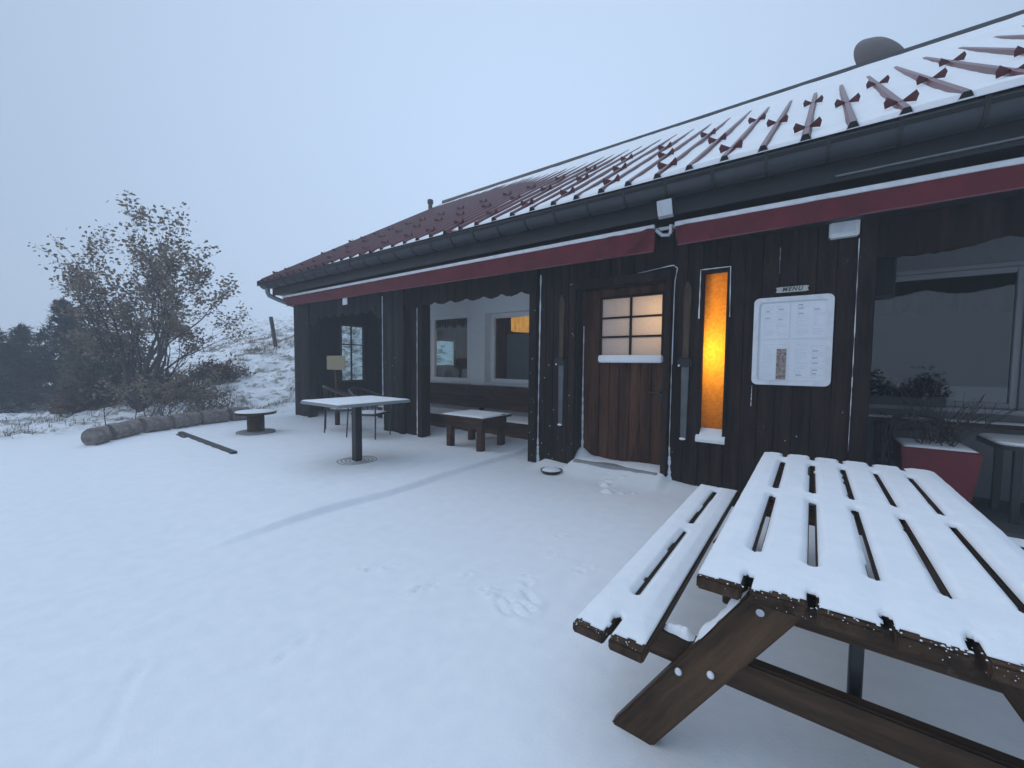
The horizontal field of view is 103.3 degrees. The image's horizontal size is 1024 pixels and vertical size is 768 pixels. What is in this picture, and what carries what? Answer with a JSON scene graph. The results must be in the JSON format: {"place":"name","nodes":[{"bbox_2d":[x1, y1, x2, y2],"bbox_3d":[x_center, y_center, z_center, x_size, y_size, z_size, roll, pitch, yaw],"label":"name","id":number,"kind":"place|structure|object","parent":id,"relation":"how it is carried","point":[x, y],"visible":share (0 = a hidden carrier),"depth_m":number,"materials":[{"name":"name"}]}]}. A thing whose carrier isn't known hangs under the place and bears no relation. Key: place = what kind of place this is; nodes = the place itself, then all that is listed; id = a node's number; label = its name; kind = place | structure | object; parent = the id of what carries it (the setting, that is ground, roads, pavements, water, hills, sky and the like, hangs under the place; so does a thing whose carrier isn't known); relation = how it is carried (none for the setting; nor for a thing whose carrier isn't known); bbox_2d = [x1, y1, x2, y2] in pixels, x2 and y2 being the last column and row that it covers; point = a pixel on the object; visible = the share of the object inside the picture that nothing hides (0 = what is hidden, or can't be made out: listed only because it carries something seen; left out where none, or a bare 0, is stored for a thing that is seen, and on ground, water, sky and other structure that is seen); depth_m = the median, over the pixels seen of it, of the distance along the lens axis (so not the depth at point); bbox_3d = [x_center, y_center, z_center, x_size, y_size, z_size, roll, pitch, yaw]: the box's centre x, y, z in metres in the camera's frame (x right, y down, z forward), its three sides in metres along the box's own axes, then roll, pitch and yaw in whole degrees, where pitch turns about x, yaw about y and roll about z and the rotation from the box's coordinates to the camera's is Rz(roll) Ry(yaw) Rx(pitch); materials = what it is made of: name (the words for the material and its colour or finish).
{"place":"outdoors","nodes":[
{"label":"outdoors","id":0,"kind":"place"},
{"bbox_2d":[0,316,1023,767],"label":"snow ground","id":1,"kind":"structure","parent":0,"point":[290,592],"depth_m":2.29,"materials":[{"name":"white snow"}]},
{"bbox_2d":[0,328,48,412],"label":"fir tree","id":2,"kind":"object","parent":1,"relation":"on","point":[5,354],"visible":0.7,"depth_m":11.51,"materials":[{"name":"green plant"}]},
{"bbox_2d":[0,322,58,405],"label":"fir tree","id":3,"kind":"object","parent":1,"relation":"on","point":[21,330],"visible":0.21,"depth_m":12.27,"materials":[{"name":"green plant"}]},
{"bbox_2d":[0,297,102,406],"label":"fir tree","id":4,"kind":"object","parent":1,"relation":"on","point":[65,324],"visible":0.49,"depth_m":11.64,"materials":[{"name":"green plant"}]},
{"bbox_2d":[40,367,122,416],"bbox_3d":[-10.746,0.195,10.153,1.204,1.274,1.512,3,4,36],"label":"bush","id":5,"kind":"object","parent":1,"relation":"on","point":[81,401],"visible":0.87,"depth_m":9.87,"materials":[{"name":"green plant"}]},
{"bbox_2d":[81,426,111,445],"bbox_3d":[-6.725,0.849,6.572,0.326,0.310,0.297,1,3,0],"label":"edging log","id":6,"kind":"object","parent":1,"relation":"on","point":[98,435],"visible":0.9,"depth_m":6.46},
{"bbox_2d":[44,299,169,404],"bbox_3d":[-10.828,-0.884,10.957,2.133,2.930,2.523,3,4,36],"label":"bush","id":7,"kind":"object","parent":1,"relation":"on","point":[76,368],"visible":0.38,"depth_m":10.32,"materials":[{"name":"green plant"}]},
{"bbox_2d":[105,419,142,439],"bbox_3d":[-6.733,0.799,7.003,0.317,0.328,0.502,1,3,2],"label":"edging log","id":8,"kind":"object","parent":1,"relation":"on","point":[127,428],"visible":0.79,"depth_m":6.94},
{"bbox_2d":[28,190,252,412],"bbox_3d":[-8.535,-1.671,10.058,4.730,4.853,4.320,3,4,36],"label":"windblown tree","id":9,"kind":"object","parent":1,"relation":"on","point":[172,325],"visible":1,"depth_m":9.48,"materials":[{"name":"brown plant"}]},
{"bbox_2d":[138,416,172,432],"bbox_3d":[-6.675,0.756,7.554,0.316,0.321,0.459,1,3,11],"label":"edging log","id":10,"kind":"object","parent":1,"relation":"on","point":[155,423],"visible":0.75,"depth_m":7.46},
{"bbox_2d":[79,365,235,424],"bbox_3d":[-7.211,0.250,8.710,2.219,1.301,2.170,-1,3,-20],"label":"leafless shrub","id":11,"kind":"object","parent":1,"relation":"on","point":[175,392],"visible":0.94,"depth_m":8.67,"materials":[{"name":"brown plant"}]},
{"bbox_2d":[109,363,219,403],"bbox_3d":[-9.243,0.005,10.838,1.460,1.178,2.304,3,4,36],"label":"bush","id":12,"kind":"object","parent":1,"relation":"on","point":[170,379],"visible":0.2,"depth_m":10.75,"materials":[{"name":"brown plant"}]},
{"bbox_2d":[167,412,201,428],"bbox_3d":[-6.544,0.732,8.075,0.317,0.318,0.502,1,3,16],"label":"edging log","id":13,"kind":"object","parent":1,"relation":"on","point":[186,419],"visible":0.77,"depth_m":7.99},
{"bbox_2d":[176,431,236,453],"bbox_3d":[-5.015,0.937,6.537,2.651,0.060,0.148,3,4,38],"label":"wooden plank","id":14,"kind":"object","parent":1,"relation":"on","point":[207,442],"visible":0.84,"depth_m":6.41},
{"bbox_2d":[198,409,229,424],"bbox_3d":[-6.352,0.706,8.610,0.336,0.334,0.541,2,3,24],"label":"edging log","id":15,"kind":"object","parent":1,"relation":"on","point":[215,416],"visible":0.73,"depth_m":8.51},
{"bbox_2d":[183,353,256,383],"bbox_3d":[-8.952,-0.493,12.426,1.222,0.981,1.897,3,4,36],"label":"bush","id":16,"kind":"object","parent":1,"relation":"on","point":[226,372],"visible":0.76,"depth_m":12.27,"materials":[{"name":"brown plant"}]},
{"bbox_2d":[0,326,445,439],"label":"dry grass","id":17,"kind":"structure","parent":1,"relation":"on","point":[237,355],"depth_m":13.76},
{"bbox_2d":[228,406,249,420],"bbox_3d":[-6.115,0.680,9.079,0.361,0.338,0.402,3,4,36],"label":"edging log","id":18,"kind":"object","parent":1,"relation":"on","point":[231,411],"visible":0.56,"depth_m":8.93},
{"bbox_2d":[234,409,275,435],"bbox_3d":[-4.751,0.704,7.510,0.670,0.432,0.670,3,4,36],"label":"spool table","id":19,"kind":"object","parent":1,"relation":"on","point":[255,421],"visible":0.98,"depth_m":7.38,"materials":[{"name":"brown wood"}]},
{"bbox_2d":[269,317,276,347],"bbox_3d":[-9.014,-1.878,15.318,0.363,1.340,0.134,1,3,16],"label":"fence post","id":20,"kind":"object","parent":1,"relation":"on","point":[272,327],"visible":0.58,"depth_m":15.28,"materials":[{"name":"grey wood"}]},
{"bbox_2d":[327,356,344,424],"bbox_3d":[-3.602,0.174,8.375,0.680,1.515,0.085,3,4,36],"label":"sign post","id":21,"kind":"object","parent":1,"relation":"on","point":[336,364],"visible":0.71,"depth_m":8.37,"materials":[{"name":"brown wood"}]},
{"bbox_2d":[322,385,351,432],"bbox_3d":[-3.291,0.455,7.798,0.651,0.880,0.697,-1,3,-22],"label":"garden chair","id":22,"kind":"object","parent":1,"relation":"on","point":[326,388],"visible":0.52,"depth_m":7.55,"materials":[{"name":"metal"}]},
{"bbox_2d":[300,395,409,464],"bbox_3d":[-2.078,0.635,5.440,0.910,0.868,1.060,3,4,36],"label":"pedestal table","id":23,"kind":"object","parent":1,"relation":"on","point":[355,404],"visible":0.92,"depth_m":5.37,"materials":[{"name":"metal"}]},
{"bbox_2d":[346,387,392,439],"bbox_3d":[-2.558,0.495,7.201,0.651,0.880,0.697,1,3,12],"label":"garden chair","id":24,"kind":"object","parent":1,"relation":"on","point":[372,412],"visible":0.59,"depth_m":7.12,"materials":[{"name":"metal"}]},
{"bbox_2d":[377,383,527,439],"bbox_3d":[-0.884,0.455,8.072,4.730,0.835,0.880,3,4,36],"label":"porch bench","id":25,"kind":"object","parent":1,"relation":"on","point":[481,397],"visible":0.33,"depth_m":8.07,"materials":[{"name":"brown wood"}]},
{"bbox_2d":[441,410,511,451],"bbox_3d":[-0.567,0.736,6.499,0.890,0.563,0.710,3,4,36],"label":"table","id":26,"kind":"object","parent":1,"relation":"on","point":[480,421],"visible":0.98,"depth_m":6.33,"materials":[{"name":"brown wood"}]},
{"bbox_2d":[541,467,561,474],"bbox_3d":[0.506,1.127,5.205,0.280,0.094,0.280,3,4,36],"label":"pet bowl","id":27,"kind":"object","parent":1,"relation":"on","point":[551,470],"visible":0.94,"depth_m":5.12,"materials":[{"name":"metal"}]},
{"bbox_2d":[257,10,1023,538],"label":"mountain hut","id":28,"kind":"object","parent":1,"relation":"on","point":[953,308],"visible":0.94,"depth_m":4.60,"materials":[{"name":"dark stained wood"},{"name":"snow"},{"name":"red painted metal"}]},
{"bbox_2d":[340,324,364,381],"bbox_3d":[-4.362,-0.841,11.061,0.072,1.550,0.740,3,4,36],"label":"window","id":29,"kind":"structure","parent":28,"relation":"in","point":[349,325],"depth_m":11.04,"materials":[{"name":"black paint"}]},
{"bbox_2d":[427,199,432,208],"bbox_3d":[-2.756,-5.880,13.664,0.200,0.670,0.200,3,4,36],"label":"vent pipe","id":30,"kind":"object","parent":28,"relation":"attached to","point":[430,202],"visible":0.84,"depth_m":13.59,"materials":[{"name":"grey metal"}]},
{"bbox_2d":[437,339,454,366],"bbox_3d":[-2.495,-1.054,13.629,0.070,0.940,1.600,3,4,36],"label":"window","id":31,"kind":"structure","parent":28,"relation":"in","point":[449,340],"depth_m":14.18,"materials":[{"name":"white paint"}]},
{"bbox_2d":[430,313,469,383],"bbox_3d":[-1.415,-0.778,9.060,1.450,1.495,0.235,3,4,36],"label":"window","id":32,"kind":"structure","parent":28,"relation":"in","point":[457,321],"depth_m":9.08,"materials":[{"name":"white paint"}]},
{"bbox_2d":[282,224,655,305],"bbox_3d":[-1.857,-1.705,7.054,8.630,0.398,0.335,3,4,36],"label":"awning","id":33,"kind":"object","parent":28,"relation":"attached to","point":[633,241],"visible":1,"depth_m":5.58,"materials":[{"name":"fabric"}]},
{"bbox_2d":[483,311,528,386],"bbox_3d":[0.127,-0.699,8.096,1.420,1.465,0.506,3,4,36],"label":"window","id":34,"kind":"structure","parent":28,"relation":"in","point":[517,344],"depth_m":8.44,"materials":[{"name":"white paint"}]},
{"bbox_2d":[511,316,528,331],"bbox_3d":[0.321,-1.535,8.844,0.690,0.770,0.690,3,4,36],"label":"pendant lamp","id":35,"kind":"object","parent":28,"relation":"hanging from","point":[519,324],"visible":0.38,"depth_m":8.57,"materials":[{"name":"orange fabric"}]},
{"bbox_2d":[555,295,564,425],"bbox_3d":[0.652,-0.309,5.449,0.152,1.759,0.073,3,4,36],"label":"wooden ski","id":36,"kind":"object","parent":28,"relation":"attached to","point":[560,361],"visible":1,"depth_m":5.45,"materials":[{"name":"grey wood"}]},
{"bbox_2d":[581,284,664,464],"bbox_3d":[1.407,-0.047,5.177,1.143,2.340,0.137,3,4,36],"label":"door","id":37,"kind":"structure","parent":28,"relation":"in","point":[623,330],"depth_m":5.17,"materials":[{"name":"brown wood"}]},
{"bbox_2d":[655,198,674,236],"bbox_3d":[1.606,-1.741,4.292,0.226,0.320,0.269,3,4,36],"label":"awning bracket","id":38,"kind":"object","parent":28,"relation":"attached to","point":[664,209],"visible":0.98,"depth_m":4.21,"materials":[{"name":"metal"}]},
{"bbox_2d":[677,281,691,439],"bbox_3d":[1.925,-0.248,4.509,0.152,1.769,0.073,3,4,36],"label":"wooden ski","id":39,"kind":"object","parent":28,"relation":"attached to","point":[685,364],"visible":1,"depth_m":4.51,"materials":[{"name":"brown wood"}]},
{"bbox_2d":[695,267,729,444],"bbox_3d":[2.188,-0.296,4.393,0.300,1.868,0.160,3,4,36],"label":"window","id":40,"kind":"structure","parent":28,"relation":"in","point":[715,284],"depth_m":4.41,"materials":[{"name":"orange glass"}]},
{"bbox_2d":[776,285,808,292],"bbox_3d":[2.717,-0.920,3.928,0.265,0.053,0.016,3,4,36],"label":"menu sign","id":41,"kind":"object","parent":28,"relation":"attached to","point":[792,289],"visible":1,"depth_m":3.92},
{"bbox_2d":[751,293,834,386],"bbox_3d":[2.710,-0.416,3.934,0.635,0.860,0.061,3,4,36],"label":"menu board","id":42,"kind":"object","parent":28,"relation":"attached to","point":[792,340],"visible":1,"depth_m":3.91,"materials":[{"name":"paper"}]},
{"bbox_2d":[829,219,859,239],"bbox_3d":[2.999,-1.396,3.656,0.215,0.140,0.094,3,4,36],"label":"wall lamp","id":43,"kind":"object","parent":28,"relation":"attached to","point":[844,229],"visible":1,"depth_m":3.63,"materials":[{"name":"white paint"}]},
{"bbox_2d":[674,157,1023,245],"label":"awning","id":44,"kind":"object","parent":28,"relation":"attached to","point":[1002,179],"visible":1,"depth_m":3.38,"materials":[{"name":"fabric"}]},
{"bbox_2d":[854,36,904,63],"bbox_3d":[6.929,-6.022,7.529,1.146,1.102,0.411,0,3,-4],"label":"satellite dish","id":45,"kind":"object","parent":28,"relation":"attached to","point":[868,49],"visible":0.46,"depth_m":7.44,"materials":[{"name":"metal"}]},
{"bbox_2d":[875,257,896,299],"bbox_3d":[3.574,-1.228,3.889,0.165,0.810,0.212,3,4,36],"label":"loudspeaker","id":46,"kind":"object","parent":28,"relation":"hanging from","point":[885,278],"visible":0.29,"depth_m":3.81,"materials":[{"name":"black paint"}]},
{"bbox_2d":[869,366,955,407],"bbox_3d":[4.236,0.017,4.358,0.737,0.428,0.311,3,4,36],"label":"plant","id":47,"kind":"object","parent":28,"relation":"on","point":[883,397],"visible":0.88,"depth_m":4.31,"materials":[{"name":"green plant"}]},
{"bbox_2d":[882,412,961,465],"bbox_3d":[4.191,0.735,4.191,0.582,0.870,0.297,3,4,36],"label":"wicker chair","id":48,"kind":"object","parent":28,"relation":"on","point":[888,431],"visible":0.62,"depth_m":4.27,"materials":[{"name":"wicker"}]},
{"bbox_2d":[868,414,1023,476],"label":"bay bench","id":49,"kind":"object","parent":28,"relation":"on","point":[878,428],"visible":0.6,"depth_m":4.38,"materials":[{"name":"brown wood"}]},
{"bbox_2d":[869,261,1023,415],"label":"window","id":50,"kind":"structure","parent":28,"relation":"in","point":[971,292],"depth_m":4.23,"materials":[{"name":"grey paint"}]},
{"bbox_2d":[976,433,1023,524],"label":"bay table","id":51,"kind":"object","parent":28,"relation":"on","point":[999,443],"visible":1,"depth_m":3.50,"materials":[{"name":"black paint"}]},
{"bbox_2d":[573,452,1023,767],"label":"picnic table","id":52,"kind":"object","parent":1,"relation":"on","point":[967,624],"visible":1,"depth_m":1.36,"materials":[{"name":"brown wood"}]},
{"bbox_2d":[869,371,1022,503],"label":"red planter","id":53,"kind":"object","parent":1,"relation":"on","point":[955,465],"visible":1,"depth_m":3.69,"materials":[{"name":"red plastic"}]},
{"bbox_2d":[0,0,1023,350],"label":"sky","id":54,"kind":"structure","parent":0,"point":[291,132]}
]}

